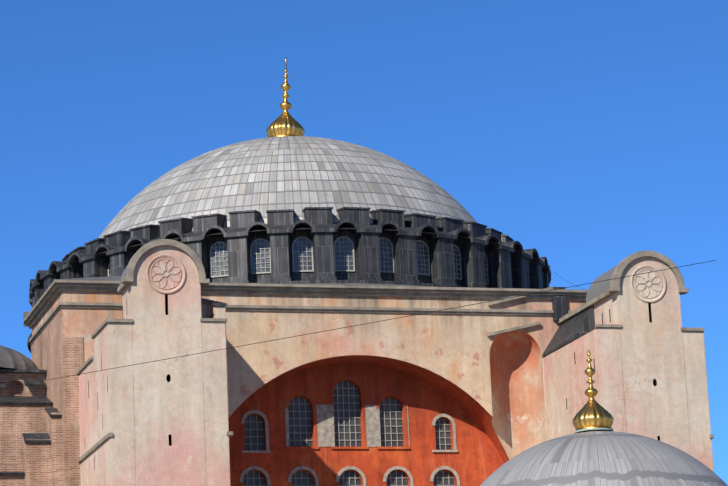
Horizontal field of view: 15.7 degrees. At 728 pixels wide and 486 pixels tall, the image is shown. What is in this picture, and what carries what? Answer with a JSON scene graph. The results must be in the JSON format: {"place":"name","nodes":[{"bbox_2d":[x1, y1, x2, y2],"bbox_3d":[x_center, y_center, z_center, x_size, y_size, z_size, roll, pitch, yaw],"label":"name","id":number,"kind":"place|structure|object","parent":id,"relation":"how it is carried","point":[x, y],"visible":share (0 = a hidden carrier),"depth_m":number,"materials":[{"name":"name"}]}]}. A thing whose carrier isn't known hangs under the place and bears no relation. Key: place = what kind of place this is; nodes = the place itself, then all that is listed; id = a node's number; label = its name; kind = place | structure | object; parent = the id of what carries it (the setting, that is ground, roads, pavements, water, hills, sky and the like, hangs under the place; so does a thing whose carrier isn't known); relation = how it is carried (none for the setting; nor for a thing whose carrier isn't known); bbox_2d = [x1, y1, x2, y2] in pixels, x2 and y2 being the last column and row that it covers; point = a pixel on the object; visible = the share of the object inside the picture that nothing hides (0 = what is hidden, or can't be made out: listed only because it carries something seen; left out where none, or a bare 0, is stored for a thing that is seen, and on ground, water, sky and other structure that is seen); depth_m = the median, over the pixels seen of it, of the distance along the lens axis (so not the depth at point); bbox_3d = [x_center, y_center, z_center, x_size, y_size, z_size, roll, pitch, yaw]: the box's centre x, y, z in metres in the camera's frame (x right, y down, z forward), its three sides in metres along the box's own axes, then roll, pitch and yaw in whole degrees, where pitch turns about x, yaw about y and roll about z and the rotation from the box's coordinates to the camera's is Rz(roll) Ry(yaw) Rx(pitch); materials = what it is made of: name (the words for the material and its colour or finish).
{"place":"outdoors","nodes":[
{"label":"outdoors","id":0,"kind":"place"},
{"bbox_2d":[122,246,205,485],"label":"buttress tower","id":1,"kind":"structure","parent":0,"point":[169,418],"depth_m":166.44,"materials":[{"name":"beige paint"}]},
{"bbox_2d":[119,267,126,285],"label":"roof","id":2,"kind":"object","parent":1,"relation":"on","point":[123,274],"visible":0.04,"depth_m":169.89,"materials":[{"name":"grey metal"}]},
{"bbox_2d":[117,239,209,292],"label":"arched coping","id":3,"kind":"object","parent":1,"relation":"on","point":[127,279],"depth_m":168.24,"materials":[{"name":"beige stone"}]},
{"bbox_2d":[146,254,185,293],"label":"rosette","id":4,"kind":"object","parent":1,"relation":"attached to","point":[165,273],"visible":1,"depth_m":167.91,"materials":[{"name":"stone"}]},
{"bbox_2d":[2,260,715,387],"bbox_3d":[-1.690,2.049,57.737,19.382,1.093,0.011,-7,-14,20],"label":"wire","id":5,"kind":"object","parent":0,"point":[362,324],"visible":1,"depth_m":57.12,"materials":[{"name":"black metal"}]},
{"bbox_2d":[0,0,727,484],"label":"sky","id":6,"kind":"structure","parent":0,"point":[591,135],"materials":[{"name":"blue"}]},
{"bbox_2d":[594,257,690,454],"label":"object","id":7,"kind":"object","parent":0,"point":[654,376],"visible":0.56,"depth_m":176.06,"materials":[{"name":"paint"}]},
{"bbox_2d":[564,266,615,315],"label":"roof","id":8,"kind":"object","parent":7,"relation":"on","point":[596,289],"visible":0.19,"depth_m":179.84,"materials":[{"name":"grey metal"}]},
{"bbox_2d":[558,250,688,323],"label":"arched coping","id":9,"kind":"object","parent":7,"relation":"on","point":[618,272],"depth_m":177.61,"materials":[{"name":"beige stone"}]},
{"bbox_2d":[630,265,666,302],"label":"rosette medallion","id":10,"kind":"object","parent":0,"point":[649,287],"visible":1,"depth_m":177.15,"materials":[{"name":"beige stone"}]},
{"bbox_3d":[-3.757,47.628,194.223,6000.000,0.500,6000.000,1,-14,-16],"label":"ground","id":11,"kind":"structure","parent":0,"visible":0},
{"bbox_2d":[0,373,45,395],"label":"drum","id":12,"kind":"object","parent":11,"relation":"on","point":[12,379],"visible":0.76,"depth_m":181.75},
{"bbox_2d":[0,369,45,373],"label":"cornice","id":13,"kind":"structure","parent":12,"relation":"on","point":[21,371],"depth_m":181.34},
{"bbox_2d":[0,345,38,369],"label":"small dome","id":14,"kind":"structure","parent":13,"relation":"on","point":[10,358],"depth_m":181.97,"materials":[{"name":"grey metal"}]},
{"bbox_2d":[0,308,83,485],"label":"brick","id":15,"kind":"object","parent":11,"relation":"on","point":[55,353],"visible":0.83,"depth_m":175.92,"materials":[{"name":"brick"}]},
{"bbox_2d":[0,379,61,474],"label":"ledges","id":16,"kind":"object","parent":15,"relation":"on","point":[24,400],"depth_m":178.47,"materials":[{"name":"grey stone"}]},
{"bbox_2d":[79,303,229,485],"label":"buttress wall","id":17,"kind":"structure","parent":11,"relation":"on","point":[106,401],"depth_m":166.57,"materials":[{"name":"beige paint"}]},
{"bbox_2d":[76,318,232,462],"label":"ledge trim","id":18,"kind":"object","parent":17,"relation":"on","point":[108,435],"visible":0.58,"depth_m":168.03,"materials":[{"name":"grey stone"}]},
{"bbox_2d":[201,298,226,317],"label":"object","id":19,"kind":"object","parent":17,"relation":"attached to","point":[210,302],"visible":0.26,"depth_m":169.62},
{"bbox_2d":[32,291,585,462],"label":"wall","id":20,"kind":"structure","parent":11,"relation":"on","point":[493,387],"depth_m":183.30,"materials":[{"name":"paint"}]},
{"bbox_2d":[23,276,576,326],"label":"lead roof","id":21,"kind":"object","parent":20,"relation":"on","point":[108,278],"visible":0.1,"depth_m":182.80,"materials":[{"name":"grey metal"}]},
{"bbox_2d":[23,279,587,344],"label":"cornices","id":22,"kind":"object","parent":20,"relation":"on","point":[53,291],"visible":0.56,"depth_m":182.34,"materials":[{"name":"stone"}]},
{"bbox_2d":[228,364,503,485],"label":"tympanum","id":23,"kind":"object","parent":20,"relation":"attached to","point":[476,459],"visible":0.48,"depth_m":184.06,"materials":[{"name":"red paint"}]},
{"bbox_2d":[284,404,409,446],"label":"marble panels","id":24,"kind":"object","parent":23,"relation":"attached to","point":[325,426],"visible":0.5,"depth_m":183.37,"materials":[{"name":"grey stone"}]},
{"bbox_2d":[243,381,454,485],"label":"window grilles","id":25,"kind":"object","parent":23,"relation":"attached to","point":[344,432],"visible":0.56,"depth_m":183.99,"materials":[{"name":"grey metal"}]},
{"bbox_2d":[243,381,454,484],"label":"window glass","id":26,"kind":"object","parent":25,"relation":"in","point":[341,429],"visible":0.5,"depth_m":184.03,"materials":[{"name":"glass"}]},
{"bbox_2d":[239,376,459,485],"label":"window surrounds","id":27,"kind":"object","parent":23,"relation":"attached to","point":[342,470],"depth_m":183.40,"materials":[{"name":"grey stone"}]},
{"bbox_2d":[487,286,552,336],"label":"ledges","id":28,"kind":"object","parent":20,"relation":"attached to","point":[498,301],"depth_m":185.30,"materials":[{"name":"stone"}]},
{"bbox_2d":[552,287,566,320],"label":"lead junction wall","id":29,"kind":"structure","parent":20,"relation":"attached to","point":[559,308],"depth_m":186.38,"materials":[{"name":"grey metal"}]},
{"bbox_2d":[543,327,713,471],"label":"buttress wall","id":30,"kind":"structure","parent":11,"relation":"on","point":[566,377],"depth_m":176.62,"materials":[{"name":"paint"}]},
{"bbox_2d":[542,305,594,356],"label":"sloped roof","id":31,"kind":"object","parent":30,"relation":"attached to","point":[576,327],"visible":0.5,"depth_m":181.72,"materials":[{"name":"grey metal"}]},
{"bbox_2d":[595,324,713,438],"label":"ledge trim","id":32,"kind":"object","parent":30,"relation":"on","point":[620,326],"visible":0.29,"depth_m":175.80,"materials":[{"name":"grey stone"}]},
{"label":"drum","id":33,"kind":"object","parent":11,"relation":"on","visible":0},
{"bbox_2d":[480,431,727,485],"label":"dome","id":34,"kind":"structure","parent":33,"relation":"on","point":[602,458],"depth_m":76.37,"materials":[{"name":"grey metal"}]},
{"bbox_2d":[574,428,612,433],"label":"finial base","id":35,"kind":"object","parent":34,"relation":"on","point":[593,429],"visible":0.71,"depth_m":79.02,"materials":[{"name":"metal"}]},
{"bbox_2d":[573,350,613,432],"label":"finial","id":36,"kind":"object","parent":35,"relation":"on","point":[592,413],"visible":0.96,"depth_m":79.29,"materials":[{"name":"gold metal"}]},
{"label":"base","id":37,"kind":"object","parent":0,"visible":0},
{"bbox_2d":[27,207,550,352],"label":"dome drum","id":38,"kind":"object","parent":37,"relation":"on","point":[512,263],"visible":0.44,"depth_m":188.14,"materials":[{"name":"grey stone"}]},
{"bbox_2d":[99,136,476,237],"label":"dome","id":39,"kind":"structure","parent":38,"relation":"on","point":[298,174],"depth_m":194.11,"materials":[{"name":"grey metal"}]},
{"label":"finial pedestal","id":40,"kind":"object","parent":39,"relation":"attached to","visible":0},
{"bbox_2d":[266,57,304,136],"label":"finial","id":41,"kind":"object","parent":40,"relation":"on","point":[285,123],"visible":0.85,"depth_m":206.59,"materials":[{"name":"gold metal"}]},
{"bbox_2d":[108,236,488,284],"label":"window grilles","id":42,"kind":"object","parent":38,"relation":"on","point":[335,265],"depth_m":186.29,"materials":[{"name":"grey metal"}]},
{"bbox_2d":[109,238,486,282],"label":"windows","id":43,"kind":"structure","parent":42,"relation":"in","point":[338,256],"depth_m":186.27,"materials":[{"name":"grey glass"}]}
]}

